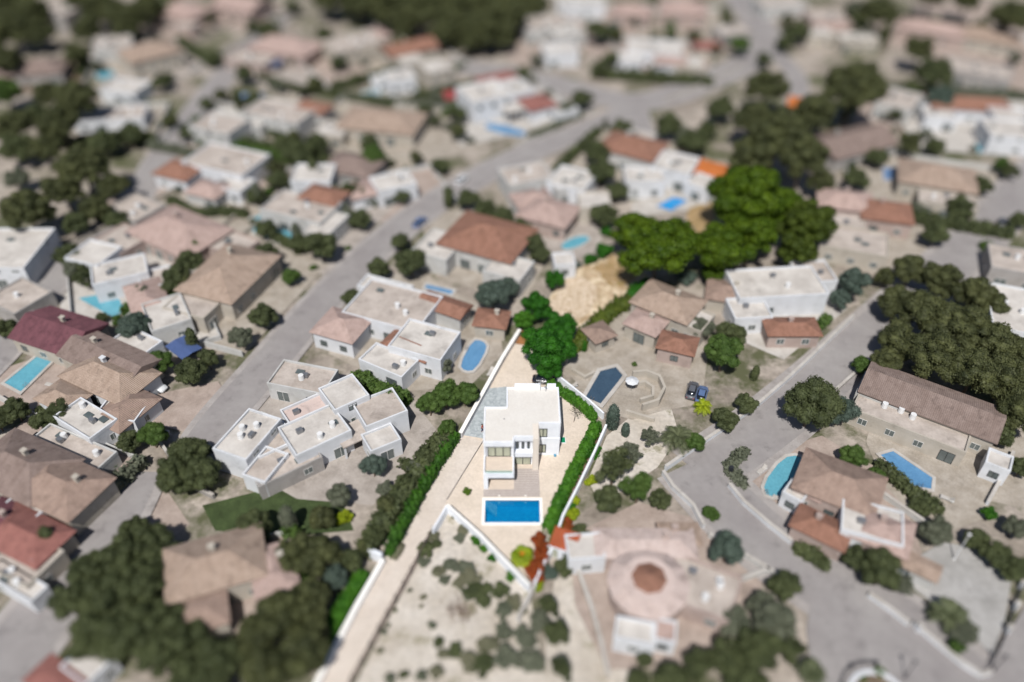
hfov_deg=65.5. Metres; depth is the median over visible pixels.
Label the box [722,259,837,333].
villa
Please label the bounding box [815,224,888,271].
villa
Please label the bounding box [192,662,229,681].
pine tree
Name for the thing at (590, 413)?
hedge
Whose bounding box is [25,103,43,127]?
broadleaf tree
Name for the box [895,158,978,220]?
villa
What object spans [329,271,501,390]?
patio
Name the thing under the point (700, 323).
broadleaf tree
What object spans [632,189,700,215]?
patio
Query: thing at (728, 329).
broadleaf tree
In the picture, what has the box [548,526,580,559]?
tiled annex
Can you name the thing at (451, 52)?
garden wall
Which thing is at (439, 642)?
scrub bush
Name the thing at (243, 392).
road
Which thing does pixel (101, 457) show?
villa
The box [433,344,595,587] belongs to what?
gravel yard
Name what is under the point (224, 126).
villa
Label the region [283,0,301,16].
broadleaf tree
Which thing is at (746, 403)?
broadleaf tree
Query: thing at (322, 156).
hedge
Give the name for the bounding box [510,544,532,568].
bush
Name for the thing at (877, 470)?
bush
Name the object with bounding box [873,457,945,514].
hedge
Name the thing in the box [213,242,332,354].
patio
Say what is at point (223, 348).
garden wall
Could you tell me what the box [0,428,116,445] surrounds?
patio
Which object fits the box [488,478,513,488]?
terrace
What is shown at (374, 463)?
broadleaf tree
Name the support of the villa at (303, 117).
on the ground at (726, 384)
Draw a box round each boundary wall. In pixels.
[314,559,384,681]
[432,505,447,532]
[446,504,530,591]
[459,329,520,437]
[533,549,551,590]
[556,376,603,419]
[558,424,606,526]
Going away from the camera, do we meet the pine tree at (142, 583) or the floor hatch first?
the pine tree at (142, 583)
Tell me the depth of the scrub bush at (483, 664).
97.42 m
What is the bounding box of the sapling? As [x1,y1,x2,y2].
[570,404,581,418]
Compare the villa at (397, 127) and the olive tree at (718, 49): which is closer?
the villa at (397, 127)
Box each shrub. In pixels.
[95,312,110,321]
[173,188,181,193]
[189,115,200,121]
[212,103,219,108]
[248,218,257,224]
[263,187,274,195]
[292,248,302,254]
[308,264,317,270]
[359,60,367,66]
[386,159,395,167]
[391,543,404,560]
[443,122,452,130]
[453,63,461,70]
[465,136,475,143]
[523,557,544,575]
[527,76,536,82]
[528,571,544,585]
[530,530,548,550]
[533,547,548,563]
[544,88,552,94]
[654,31,661,36]
[846,163,857,170]
[968,145,978,150]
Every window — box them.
[43,573,53,584]
[81,126,88,130]
[103,668,114,680]
[107,291,115,297]
[109,432,116,440]
[144,414,150,421]
[178,330,184,336]
[238,304,243,312]
[250,292,255,300]
[252,445,259,456]
[304,466,313,474]
[320,340,327,346]
[339,345,346,351]
[348,402,356,410]
[424,367,431,374]
[486,330,492,335]
[539,429,547,436]
[539,444,545,452]
[553,230,558,236]
[561,270,568,274]
[581,564,591,570]
[602,340,608,346]
[627,645,638,652]
[632,190,637,194]
[651,190,657,194]
[656,643,667,650]
[670,355,677,361]
[704,618,715,627]
[747,325,755,329]
[776,339,784,343]
[784,500,794,509]
[801,339,809,343]
[823,509,833,516]
[824,253,831,259]
[846,258,854,263]
[857,418,866,425]
[869,262,877,267]
[884,428,894,436]
[893,229,900,234]
[898,567,910,575]
[902,190,909,194]
[912,439,923,447]
[968,442,980,450]
[986,470,999,479]
[1012,148,1019,152]
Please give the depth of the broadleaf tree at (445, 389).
128.53 m
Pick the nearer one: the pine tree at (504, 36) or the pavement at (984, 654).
the pavement at (984, 654)
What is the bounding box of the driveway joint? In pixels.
[447,441,482,498]
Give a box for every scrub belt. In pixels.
[571,293,631,352]
[626,276,650,296]
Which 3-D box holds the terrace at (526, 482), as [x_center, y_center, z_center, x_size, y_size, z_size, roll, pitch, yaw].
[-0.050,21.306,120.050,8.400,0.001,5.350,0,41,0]
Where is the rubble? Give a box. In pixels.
[547,257,635,323]
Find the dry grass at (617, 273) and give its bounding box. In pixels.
[593,256,635,287]
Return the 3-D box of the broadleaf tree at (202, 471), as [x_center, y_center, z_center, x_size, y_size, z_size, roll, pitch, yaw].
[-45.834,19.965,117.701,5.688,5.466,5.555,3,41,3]
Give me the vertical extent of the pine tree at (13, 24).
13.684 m
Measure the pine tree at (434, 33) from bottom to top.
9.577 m
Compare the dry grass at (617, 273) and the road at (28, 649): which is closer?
the road at (28, 649)
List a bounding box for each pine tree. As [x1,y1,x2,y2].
[0,0,19,11]
[0,8,34,54]
[0,45,25,70]
[0,108,39,135]
[0,187,57,229]
[14,0,51,22]
[24,134,63,171]
[25,20,56,52]
[30,81,56,105]
[36,105,81,147]
[38,174,86,211]
[50,78,98,118]
[50,142,110,194]
[61,0,82,7]
[64,548,104,584]
[69,16,101,45]
[77,195,113,225]
[79,0,125,32]
[95,172,132,199]
[103,1,149,40]
[111,21,138,37]
[114,558,164,604]
[117,514,148,537]
[130,630,191,678]
[131,0,168,26]
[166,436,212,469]
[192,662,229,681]
[227,613,274,660]
[274,531,315,574]
[290,575,330,620]
[311,0,341,20]
[340,0,373,26]
[368,0,407,32]
[389,11,420,33]
[398,0,448,36]
[426,25,458,52]
[433,6,469,49]
[434,0,479,12]
[456,31,485,57]
[464,8,499,54]
[473,0,493,12]
[481,0,528,30]
[491,24,515,52]
[520,0,550,17]
[608,211,657,247]
[615,219,699,279]
[669,216,695,232]
[693,220,757,269]
[705,164,787,222]
[723,211,778,267]
[728,135,772,167]
[732,101,769,129]
[743,69,791,101]
[747,104,809,168]
[763,185,805,222]
[775,198,839,241]
[776,235,818,263]
[777,131,830,191]
[789,92,838,132]
[805,170,835,191]
[821,60,889,128]
[856,0,900,31]
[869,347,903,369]
[899,131,922,157]
[904,34,935,72]
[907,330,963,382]
[914,0,944,16]
[922,260,964,299]
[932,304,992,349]
[953,0,981,22]
[985,0,1023,31]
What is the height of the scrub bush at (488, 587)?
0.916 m
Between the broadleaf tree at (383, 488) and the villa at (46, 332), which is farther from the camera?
the villa at (46, 332)
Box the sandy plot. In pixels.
[548,252,650,326]
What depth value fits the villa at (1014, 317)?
142.99 m
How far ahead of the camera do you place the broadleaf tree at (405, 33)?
248.83 m
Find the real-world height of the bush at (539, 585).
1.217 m
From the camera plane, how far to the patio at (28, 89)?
232.34 m
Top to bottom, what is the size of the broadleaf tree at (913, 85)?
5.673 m
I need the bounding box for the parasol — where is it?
[625,376,638,386]
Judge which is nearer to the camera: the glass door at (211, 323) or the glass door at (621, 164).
the glass door at (211, 323)
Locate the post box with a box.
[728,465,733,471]
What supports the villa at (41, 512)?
on the ground at (726, 384)
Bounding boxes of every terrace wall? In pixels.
[571,368,594,379]
[625,409,654,422]
[632,369,665,410]
[634,380,653,403]
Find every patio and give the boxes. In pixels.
[0,361,99,409]
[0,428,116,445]
[3,63,84,92]
[15,417,130,470]
[54,192,282,260]
[60,289,118,325]
[67,106,165,137]
[70,254,172,321]
[85,52,125,76]
[107,144,307,204]
[111,45,201,80]
[139,18,217,40]
[147,328,217,351]
[186,106,275,146]
[193,48,311,94]
[195,537,281,656]
[208,6,290,32]
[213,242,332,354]
[253,184,395,274]
[258,373,435,504]
[272,97,301,140]
[309,41,393,83]
[311,100,461,166]
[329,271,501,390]
[330,150,412,183]
[361,46,454,79]
[379,168,440,221]
[423,210,542,301]
[447,87,559,146]
[496,19,601,65]
[506,164,605,259]
[561,290,706,419]
[568,134,668,201]
[572,502,761,668]
[593,8,664,38]
[596,40,708,70]
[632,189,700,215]
[638,7,720,38]
[745,296,846,359]
[753,436,921,554]
[784,17,855,41]
[834,224,933,269]
[846,156,997,202]
[847,103,901,133]
[866,432,997,529]
[875,20,975,60]
[904,95,1023,155]
[931,40,1023,68]
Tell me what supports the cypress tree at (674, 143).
on the ground at (726, 384)
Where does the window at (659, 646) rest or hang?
in the villa at (632, 636)
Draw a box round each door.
[0,280,7,288]
[51,76,60,83]
[90,396,100,406]
[97,125,107,130]
[115,96,123,103]
[127,98,134,103]
[154,249,163,259]
[204,200,212,207]
[209,316,218,330]
[228,595,233,603]
[253,131,258,138]
[272,267,279,281]
[276,391,290,401]
[279,222,288,231]
[331,140,339,146]
[334,446,347,458]
[380,448,394,460]
[384,197,394,206]
[386,138,394,145]
[386,377,396,385]
[460,259,469,269]
[478,264,485,273]
[487,447,510,456]
[515,457,530,463]
[530,38,536,44]
[550,61,557,68]
[552,548,557,558]
[613,20,619,24]
[618,162,627,170]
[631,66,638,70]
[632,332,644,344]
[673,182,682,191]
[690,191,699,201]
[723,39,728,46]
[841,46,849,52]
[869,225,877,230]
[875,112,884,120]
[936,449,955,463]
[939,210,949,217]
[941,124,952,131]
[953,78,963,86]
[993,277,1006,284]
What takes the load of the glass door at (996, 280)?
in the villa at (1002, 264)
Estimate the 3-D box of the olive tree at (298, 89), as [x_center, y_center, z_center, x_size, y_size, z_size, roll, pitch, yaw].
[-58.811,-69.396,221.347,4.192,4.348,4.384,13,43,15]
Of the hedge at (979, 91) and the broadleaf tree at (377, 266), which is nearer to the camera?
the broadleaf tree at (377, 266)
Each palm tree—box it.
[659,424,691,454]
[692,398,711,415]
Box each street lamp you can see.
[903,660,917,678]
[953,533,971,559]
[992,654,1007,670]
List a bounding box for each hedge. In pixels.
[32,405,45,412]
[58,127,157,148]
[64,453,150,525]
[75,44,88,77]
[119,290,174,315]
[146,138,198,157]
[147,0,179,18]
[165,194,250,219]
[175,34,218,69]
[195,136,296,165]
[239,135,331,162]
[256,72,392,107]
[265,129,287,138]
[268,231,305,250]
[279,523,309,580]
[288,182,377,206]
[325,568,369,656]
[328,58,431,91]
[332,182,355,228]
[339,90,458,109]
[350,369,412,406]
[354,431,452,560]
[383,430,459,557]
[412,66,531,99]
[439,100,456,117]
[526,111,582,137]
[541,419,601,534]
[546,378,598,420]
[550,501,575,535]
[551,125,602,170]
[589,443,601,460]
[590,66,714,86]
[663,18,675,39]
[706,93,730,111]
[720,3,732,24]
[721,446,751,490]
[790,539,831,572]
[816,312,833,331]
[839,104,856,119]
[843,8,878,35]
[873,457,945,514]
[891,80,1023,101]
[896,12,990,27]
[912,207,1016,239]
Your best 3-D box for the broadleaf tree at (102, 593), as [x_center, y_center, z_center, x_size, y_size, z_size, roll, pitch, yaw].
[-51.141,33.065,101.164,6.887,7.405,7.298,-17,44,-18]
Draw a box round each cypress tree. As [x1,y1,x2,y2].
[36,525,53,539]
[184,327,199,352]
[231,87,243,110]
[251,181,263,206]
[277,504,298,528]
[290,222,301,236]
[307,157,318,169]
[443,185,453,208]
[581,340,586,351]
[602,118,608,130]
[605,402,620,430]
[620,422,629,437]
[647,64,655,83]
[650,0,657,8]
[650,27,654,38]
[673,135,677,147]
[676,126,687,152]
[749,365,759,380]
[853,26,858,32]
[878,19,893,48]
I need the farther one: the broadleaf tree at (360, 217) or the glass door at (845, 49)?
the glass door at (845, 49)
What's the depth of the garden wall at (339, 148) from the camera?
197.34 m
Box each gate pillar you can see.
[915,621,924,632]
[1003,623,1014,635]
[1010,600,1022,611]
[1017,579,1023,589]
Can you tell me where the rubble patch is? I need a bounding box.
[550,276,597,321]
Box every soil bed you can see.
[515,330,525,344]
[560,435,599,513]
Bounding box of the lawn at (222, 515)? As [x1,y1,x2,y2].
[202,491,353,533]
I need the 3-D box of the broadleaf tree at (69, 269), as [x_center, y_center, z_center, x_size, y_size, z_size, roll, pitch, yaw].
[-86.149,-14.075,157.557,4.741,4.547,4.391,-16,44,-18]
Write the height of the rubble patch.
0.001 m
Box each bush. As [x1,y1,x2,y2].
[111,314,125,325]
[334,509,353,524]
[375,647,384,654]
[380,629,386,634]
[383,672,395,681]
[398,670,409,679]
[414,669,427,681]
[416,541,433,557]
[417,557,430,567]
[419,593,427,599]
[427,531,438,540]
[427,621,436,629]
[427,663,444,680]
[431,540,441,547]
[431,565,445,576]
[433,636,444,647]
[436,648,449,658]
[438,575,450,584]
[443,558,459,572]
[448,641,461,659]
[451,577,465,589]
[453,532,465,543]
[455,560,475,573]
[457,524,469,534]
[457,567,482,585]
[459,650,476,673]
[460,587,471,600]
[462,487,471,494]
[463,582,483,600]
[470,535,480,545]
[472,652,493,679]
[474,593,491,608]
[475,636,499,652]
[478,544,487,552]
[483,582,492,594]
[486,553,495,562]
[491,581,510,599]
[492,641,519,669]
[494,600,512,621]
[495,620,511,640]
[505,570,515,582]
[505,593,521,607]
[510,544,532,568]
[511,622,537,649]
[512,604,527,615]
[514,649,545,673]
[535,581,543,591]
[542,563,558,580]
[553,555,572,578]
[562,516,573,529]
[565,506,579,520]
[570,495,580,505]
[571,523,588,532]
[575,260,581,267]
[583,253,598,264]
[583,474,597,485]
[595,242,613,258]
[599,226,610,235]
[654,76,665,84]
[676,270,697,285]
[701,505,720,521]
[859,675,866,681]
[868,466,885,476]
[907,496,931,516]
[979,240,993,250]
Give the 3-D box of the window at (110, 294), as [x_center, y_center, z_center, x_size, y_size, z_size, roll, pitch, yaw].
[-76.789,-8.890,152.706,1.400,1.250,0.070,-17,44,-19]
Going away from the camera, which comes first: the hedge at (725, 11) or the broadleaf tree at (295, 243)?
the broadleaf tree at (295, 243)
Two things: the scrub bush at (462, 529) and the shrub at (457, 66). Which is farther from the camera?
the shrub at (457, 66)
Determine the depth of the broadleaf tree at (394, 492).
115.81 m
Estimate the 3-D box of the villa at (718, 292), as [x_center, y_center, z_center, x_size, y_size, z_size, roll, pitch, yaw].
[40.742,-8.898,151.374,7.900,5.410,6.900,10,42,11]
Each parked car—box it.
[157,384,167,393]
[412,216,427,227]
[454,175,467,184]
[532,374,557,384]
[685,381,699,399]
[694,385,708,401]
[995,217,1008,225]
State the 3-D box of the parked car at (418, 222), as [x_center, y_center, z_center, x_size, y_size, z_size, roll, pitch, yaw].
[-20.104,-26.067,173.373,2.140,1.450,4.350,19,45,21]
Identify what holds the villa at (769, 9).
on the ground at (726, 384)
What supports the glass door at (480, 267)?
in the villa at (489, 248)
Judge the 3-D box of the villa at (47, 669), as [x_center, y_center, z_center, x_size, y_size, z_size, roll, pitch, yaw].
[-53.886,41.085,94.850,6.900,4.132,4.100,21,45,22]
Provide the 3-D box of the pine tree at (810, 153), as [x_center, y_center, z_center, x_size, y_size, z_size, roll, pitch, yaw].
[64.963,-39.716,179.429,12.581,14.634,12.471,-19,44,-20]
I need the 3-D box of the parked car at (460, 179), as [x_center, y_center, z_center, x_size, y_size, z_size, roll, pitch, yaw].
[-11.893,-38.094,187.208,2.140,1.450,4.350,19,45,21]
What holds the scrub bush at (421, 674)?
on the ground at (726, 384)
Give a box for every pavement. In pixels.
[0,11,297,374]
[0,482,161,655]
[179,108,649,438]
[442,0,781,109]
[631,109,653,132]
[657,475,992,664]
[672,156,1023,480]
[773,48,808,105]
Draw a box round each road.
[0,11,292,369]
[0,471,156,653]
[0,610,55,681]
[186,107,640,446]
[444,0,777,107]
[630,109,652,132]
[667,452,989,681]
[682,163,1023,475]
[761,46,807,106]
[806,584,956,681]
[982,609,1023,681]
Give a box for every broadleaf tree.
[0,76,24,110]
[0,133,31,166]
[0,319,17,337]
[0,396,31,424]
[0,412,6,430]
[3,166,30,188]
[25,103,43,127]
[27,411,55,429]
[42,397,68,424]
[44,574,93,621]
[50,243,79,263]
[61,212,89,236]
[62,261,79,275]
[63,42,90,63]
[65,603,114,661]
[80,570,136,619]
[84,128,122,156]
[89,61,101,70]
[93,531,141,573]
[94,601,158,664]
[102,210,130,226]
[114,311,151,338]
[115,429,140,453]
[116,124,142,148]
[120,121,143,139]
[130,521,174,559]
[136,421,169,447]
[140,596,186,635]
[143,549,162,570]
[149,72,171,92]
[150,350,174,371]
[154,465,195,494]
[155,454,184,480]
[157,541,181,556]
[159,263,190,292]
[161,112,178,128]
[165,72,174,79]
[168,654,199,681]
[169,617,209,658]
[172,357,207,385]
[173,272,190,293]
[174,249,204,270]
[178,122,194,142]
[182,456,222,490]
[192,634,245,680]
[196,348,218,369]
[197,97,213,111]
[205,49,224,63]
[211,88,228,101]
[227,326,252,347]
[234,64,253,85]
[235,506,273,541]
[239,644,290,681]
[243,91,261,105]
[245,188,265,203]
[246,19,259,33]
[246,301,278,327]
[248,589,305,640]
[254,242,279,253]
[255,19,282,37]
[255,219,277,237]
[265,170,289,190]
[268,80,285,93]
[269,135,293,151]
[277,626,330,681]
[279,139,314,163]
[281,267,301,284]
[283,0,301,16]
[286,129,302,140]
[288,57,295,64]
[288,232,303,251]
[292,611,330,639]
[301,231,337,260]
[304,131,330,152]
[304,534,343,579]
[306,74,324,90]
[309,505,335,529]
[316,26,334,39]
[322,563,348,589]
[326,482,351,508]
[330,54,347,71]
[340,288,359,303]
[340,548,364,571]
[348,208,371,229]
[351,73,362,82]
[355,376,365,389]
[356,537,368,556]
[357,453,387,476]
[359,133,379,150]
[360,143,389,162]
[361,525,386,547]
[366,256,390,276]
[375,479,393,495]
[376,494,396,512]
[382,386,403,400]
[388,488,403,503]
[390,232,409,250]
[393,190,410,204]
[394,248,425,277]
[396,28,412,41]
[406,460,419,472]
[414,392,443,415]
[414,444,436,463]
[417,103,434,113]
[428,89,443,103]
[429,157,448,174]
[432,378,460,408]
[437,419,455,436]
[438,359,452,371]
[446,106,466,121]
[449,122,467,139]
[453,381,479,405]
[457,188,480,209]
[473,198,496,215]
[474,278,511,308]
[491,206,514,220]
[498,276,519,297]
[510,217,532,226]
[513,310,535,328]
[520,290,552,319]
[521,325,564,369]
[525,232,545,251]
[529,246,551,264]
[529,609,549,633]
[530,54,543,67]
[535,364,561,379]
[543,310,577,335]
[543,618,569,645]
[545,269,564,289]
[550,327,577,362]
[556,100,573,110]
[570,89,594,110]
[583,140,610,162]
[584,20,609,45]
[585,157,617,188]
[588,203,619,227]
[593,484,622,512]
[601,50,619,67]
[605,180,629,203]
[608,22,618,40]
[608,26,623,44]
[609,118,632,131]
[629,16,638,24]
[635,651,654,668]
[648,487,672,509]
[652,660,687,681]
[656,110,681,140]
[677,128,709,154]
[685,432,705,450]
[686,29,702,39]
[692,316,716,336]
[696,119,717,136]
[701,265,724,280]
[703,332,744,372]
[707,97,735,124]
[708,529,745,564]
[712,407,740,432]
[716,321,746,344]
[719,603,751,637]
[722,663,770,681]
[723,15,734,23]
[727,35,750,57]
[733,392,759,414]
[735,625,784,671]
[745,589,775,610]
[752,600,797,639]
[756,51,772,69]
[766,569,802,602]
[774,34,793,52]
[782,375,847,428]
[783,19,812,45]
[794,657,826,681]
[828,288,851,309]
[830,395,861,424]
[838,266,871,295]
[839,443,869,465]
[840,543,869,570]
[841,168,870,190]
[845,0,862,11]
[851,355,870,373]
[859,545,902,590]
[863,147,890,168]
[873,266,894,288]
[876,283,911,322]
[877,316,915,360]
[892,254,925,285]
[898,288,961,333]
[900,77,924,92]
[909,201,924,211]
[913,57,955,87]
[917,514,954,546]
[921,222,950,246]
[923,136,946,156]
[925,84,956,105]
[925,596,970,636]
[945,193,974,217]
[947,347,1001,393]
[948,277,1000,306]
[948,619,979,645]
[948,638,967,655]
[963,527,991,550]
[973,18,990,26]
[974,174,994,196]
[976,321,1019,357]
[977,292,1011,313]
[977,539,1013,568]
[980,505,998,520]
[989,350,1023,400]
[992,156,1010,173]
[995,23,1006,30]
[995,383,1023,431]
[996,426,1015,447]
[998,555,1023,581]
[1001,514,1023,538]
[1008,211,1023,227]
[1009,333,1023,367]
[1011,457,1023,477]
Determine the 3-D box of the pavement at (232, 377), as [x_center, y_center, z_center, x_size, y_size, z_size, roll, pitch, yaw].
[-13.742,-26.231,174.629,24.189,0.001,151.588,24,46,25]
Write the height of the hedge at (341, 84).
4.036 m
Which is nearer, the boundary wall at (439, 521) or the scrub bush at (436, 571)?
the scrub bush at (436, 571)
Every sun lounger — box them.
[486,366,493,375]
[756,464,767,473]
[772,494,780,499]
[940,494,954,502]
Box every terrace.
[483,469,539,496]
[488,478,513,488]
[514,464,531,468]
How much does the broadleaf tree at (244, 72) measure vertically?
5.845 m
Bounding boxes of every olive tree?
[70,263,92,287]
[134,284,147,291]
[203,11,215,26]
[263,155,287,172]
[279,631,289,636]
[292,83,308,97]
[342,179,365,194]
[394,473,414,487]
[396,457,410,470]
[410,150,424,165]
[427,114,441,127]
[537,594,558,617]
[549,655,571,681]
[591,60,606,79]
[594,446,634,485]
[617,471,653,502]
[620,441,643,461]
[626,667,650,681]
[641,426,660,445]
[668,29,679,39]
[682,645,715,681]
[704,635,745,676]
[709,43,720,53]
[777,635,808,667]
[779,13,795,29]
[859,28,872,33]
[884,108,904,123]
[894,573,913,595]
[918,127,933,140]
[999,162,1020,180]
[1008,51,1022,66]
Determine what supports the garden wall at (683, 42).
on the ground at (726, 384)
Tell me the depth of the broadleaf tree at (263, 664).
92.72 m
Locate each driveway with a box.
[148,491,188,546]
[152,381,220,431]
[322,436,481,681]
[441,138,485,158]
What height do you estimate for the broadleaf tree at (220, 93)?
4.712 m
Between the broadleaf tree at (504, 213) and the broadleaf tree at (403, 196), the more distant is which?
the broadleaf tree at (403, 196)
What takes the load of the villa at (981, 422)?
on the ground at (726, 384)
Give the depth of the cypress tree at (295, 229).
164.55 m
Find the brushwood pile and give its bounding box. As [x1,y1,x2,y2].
[442,591,486,623]
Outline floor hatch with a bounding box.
[560,437,565,442]
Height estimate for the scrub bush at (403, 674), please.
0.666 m
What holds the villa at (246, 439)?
on the ground at (726, 384)
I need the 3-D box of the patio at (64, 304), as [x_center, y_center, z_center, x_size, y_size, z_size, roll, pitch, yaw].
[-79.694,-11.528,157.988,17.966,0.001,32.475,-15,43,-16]
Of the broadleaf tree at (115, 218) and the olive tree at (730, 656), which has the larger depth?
the broadleaf tree at (115, 218)
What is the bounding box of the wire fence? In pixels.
[348,526,432,681]
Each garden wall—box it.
[32,411,132,457]
[67,249,149,311]
[70,187,260,243]
[82,56,95,82]
[87,41,145,51]
[96,41,213,68]
[97,102,170,136]
[126,312,243,356]
[158,101,247,141]
[167,322,221,356]
[183,1,236,41]
[190,33,316,73]
[222,174,339,225]
[238,92,350,111]
[243,160,317,234]
[255,3,299,30]
[264,531,283,541]
[286,166,351,207]
[302,96,448,142]
[306,27,374,87]
[317,145,414,163]
[336,164,457,201]
[418,74,583,117]
[437,42,469,67]
[515,16,619,50]
[565,129,696,164]
[602,36,710,76]
[605,4,658,12]
[637,2,720,34]
[844,151,997,189]
[899,91,1023,131]
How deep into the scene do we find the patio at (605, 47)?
249.87 m
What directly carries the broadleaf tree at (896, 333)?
on the ground at (726, 384)
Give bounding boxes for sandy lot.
[357,514,547,681]
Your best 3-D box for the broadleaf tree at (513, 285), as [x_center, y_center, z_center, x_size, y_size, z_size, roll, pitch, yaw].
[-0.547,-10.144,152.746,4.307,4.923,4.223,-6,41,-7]
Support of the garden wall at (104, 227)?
on the ground at (726, 384)
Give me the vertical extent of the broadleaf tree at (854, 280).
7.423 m
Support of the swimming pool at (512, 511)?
in the gravel yard at (505, 541)
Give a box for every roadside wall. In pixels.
[0,395,33,416]
[159,430,215,499]
[514,107,597,147]
[517,587,533,621]
[577,570,610,678]
[661,470,704,528]
[663,63,743,100]
[664,314,854,470]
[707,532,778,574]
[728,482,792,543]
[742,566,770,581]
[836,357,870,391]
[867,592,910,625]
[883,492,927,523]
[912,620,993,677]
[985,450,1015,505]
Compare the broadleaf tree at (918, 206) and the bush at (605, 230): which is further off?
the broadleaf tree at (918, 206)
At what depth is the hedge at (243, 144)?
195.16 m
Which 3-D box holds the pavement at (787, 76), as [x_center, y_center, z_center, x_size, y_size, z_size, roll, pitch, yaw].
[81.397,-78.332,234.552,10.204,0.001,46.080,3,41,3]
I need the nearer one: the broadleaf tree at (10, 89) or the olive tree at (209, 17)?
the broadleaf tree at (10, 89)
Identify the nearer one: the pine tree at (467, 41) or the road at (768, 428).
the road at (768, 428)
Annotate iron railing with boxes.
[841,660,878,681]
[988,584,1022,668]
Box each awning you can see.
[165,336,201,359]
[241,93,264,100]
[269,59,283,71]
[441,89,455,99]
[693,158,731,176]
[787,95,801,106]
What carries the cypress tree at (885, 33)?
on the ground at (726, 384)
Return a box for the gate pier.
[368,549,383,561]
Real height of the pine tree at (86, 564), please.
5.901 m
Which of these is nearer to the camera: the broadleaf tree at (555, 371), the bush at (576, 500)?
the bush at (576, 500)
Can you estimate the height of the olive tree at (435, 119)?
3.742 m
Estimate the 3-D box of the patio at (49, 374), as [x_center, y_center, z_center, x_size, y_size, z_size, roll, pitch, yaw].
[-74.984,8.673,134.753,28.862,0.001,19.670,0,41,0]
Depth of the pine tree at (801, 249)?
155.38 m
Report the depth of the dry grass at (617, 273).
160.28 m
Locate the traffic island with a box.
[849,669,896,681]
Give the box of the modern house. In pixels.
[483,383,560,488]
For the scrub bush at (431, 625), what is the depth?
102.14 m
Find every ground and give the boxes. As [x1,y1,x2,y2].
[0,0,1023,681]
[913,543,1010,655]
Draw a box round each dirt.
[0,177,52,202]
[545,573,628,681]
[590,409,675,492]
[686,201,713,231]
[811,129,839,135]
[910,0,1023,90]
[990,437,1023,507]
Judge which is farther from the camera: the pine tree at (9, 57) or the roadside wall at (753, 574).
the pine tree at (9, 57)
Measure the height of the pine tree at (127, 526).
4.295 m
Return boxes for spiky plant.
[873,666,886,677]
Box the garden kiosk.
[580,320,617,352]
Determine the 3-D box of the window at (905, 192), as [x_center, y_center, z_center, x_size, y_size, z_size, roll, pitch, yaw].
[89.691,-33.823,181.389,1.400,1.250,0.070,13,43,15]
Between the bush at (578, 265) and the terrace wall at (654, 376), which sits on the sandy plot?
the bush at (578, 265)
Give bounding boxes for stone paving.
[464,387,506,437]
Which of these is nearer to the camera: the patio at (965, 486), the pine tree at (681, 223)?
the patio at (965, 486)
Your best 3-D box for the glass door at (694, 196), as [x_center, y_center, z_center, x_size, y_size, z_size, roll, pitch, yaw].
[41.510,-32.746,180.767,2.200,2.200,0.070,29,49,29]
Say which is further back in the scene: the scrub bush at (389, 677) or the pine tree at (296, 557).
the pine tree at (296, 557)
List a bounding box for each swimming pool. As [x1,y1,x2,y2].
[0,356,53,394]
[74,293,123,317]
[94,69,116,80]
[248,214,291,245]
[359,89,383,94]
[422,282,456,296]
[458,338,489,373]
[482,498,542,524]
[483,122,527,137]
[559,234,590,250]
[583,364,626,407]
[653,196,690,212]
[760,453,802,499]
[875,448,935,492]
[880,166,896,181]
[969,144,983,154]
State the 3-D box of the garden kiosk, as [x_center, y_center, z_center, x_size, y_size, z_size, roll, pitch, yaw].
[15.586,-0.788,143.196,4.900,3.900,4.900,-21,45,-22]
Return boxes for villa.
[0,57,73,85]
[0,228,62,288]
[0,277,58,321]
[0,428,85,507]
[0,462,120,570]
[0,495,14,522]
[0,548,70,589]
[0,559,53,612]
[6,499,48,516]
[7,305,110,366]
[21,652,88,681]
[32,355,163,440]
[34,423,122,473]
[44,1,81,34]
[53,397,117,446]
[56,331,164,379]
[60,655,122,681]
[64,239,122,279]
[72,104,151,133]
[90,253,169,302]
[92,35,133,61]
[93,204,259,263]
[99,77,154,103]
[100,400,146,430]
[111,192,166,225]
[114,331,165,352]
[115,37,186,79]
[122,276,166,313]
[141,292,195,344]
[151,142,270,204]
[154,0,217,38]
[162,243,281,333]
[162,522,299,637]
[182,178,231,207]
[188,108,267,146]
[210,0,274,23]
[212,408,288,496]
[223,33,323,73]
[240,97,335,140]
[255,446,324,499]
[258,373,369,464]
[259,183,351,242]
[267,359,339,402]
[290,163,337,192]
[309,278,461,380]
[312,106,427,147]
[320,24,392,69]
[326,150,387,182]
[342,169,417,210]
[353,387,409,460]
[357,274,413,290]
[358,329,426,388]
[370,68,416,95]
[378,36,439,77]
[412,210,538,296]
[416,57,455,90]
[419,290,473,331]
[455,77,534,124]
[471,307,511,340]
[473,70,518,82]
[497,161,589,213]
[514,196,580,240]
[515,92,578,123]
[516,12,585,46]
[540,42,578,68]
[546,164,596,204]
[552,252,575,277]
[556,0,604,19]
[564,532,605,574]
[577,191,611,222]
[593,522,702,569]
[597,127,669,170]
[607,550,689,621]
[609,0,654,28]
[612,615,676,655]
[615,38,687,73]
[621,166,665,198]
[622,278,715,348]
[651,150,699,191]
[655,329,699,368]
[658,0,707,30]
[673,556,742,635]
[674,54,702,75]
[683,172,715,204]
[692,37,724,58]
[704,278,739,312]
[709,23,753,46]
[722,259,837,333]
[749,0,807,18]
[761,316,822,347]
[778,479,821,514]
[788,503,850,560]
[790,447,916,560]
[799,27,836,47]
[801,8,850,31]
[815,123,899,172]
[815,187,872,213]
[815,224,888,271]
[832,197,914,238]
[834,31,880,52]
[836,499,903,548]
[846,393,970,466]
[853,371,897,409]
[858,361,1006,456]
[871,87,922,125]
[894,14,966,49]
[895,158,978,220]
[897,551,942,589]
[915,94,1023,131]
[939,56,1014,90]
[957,24,1021,57]
[972,117,1023,156]
[977,447,1013,485]
[980,242,1023,287]
[988,282,1023,336]

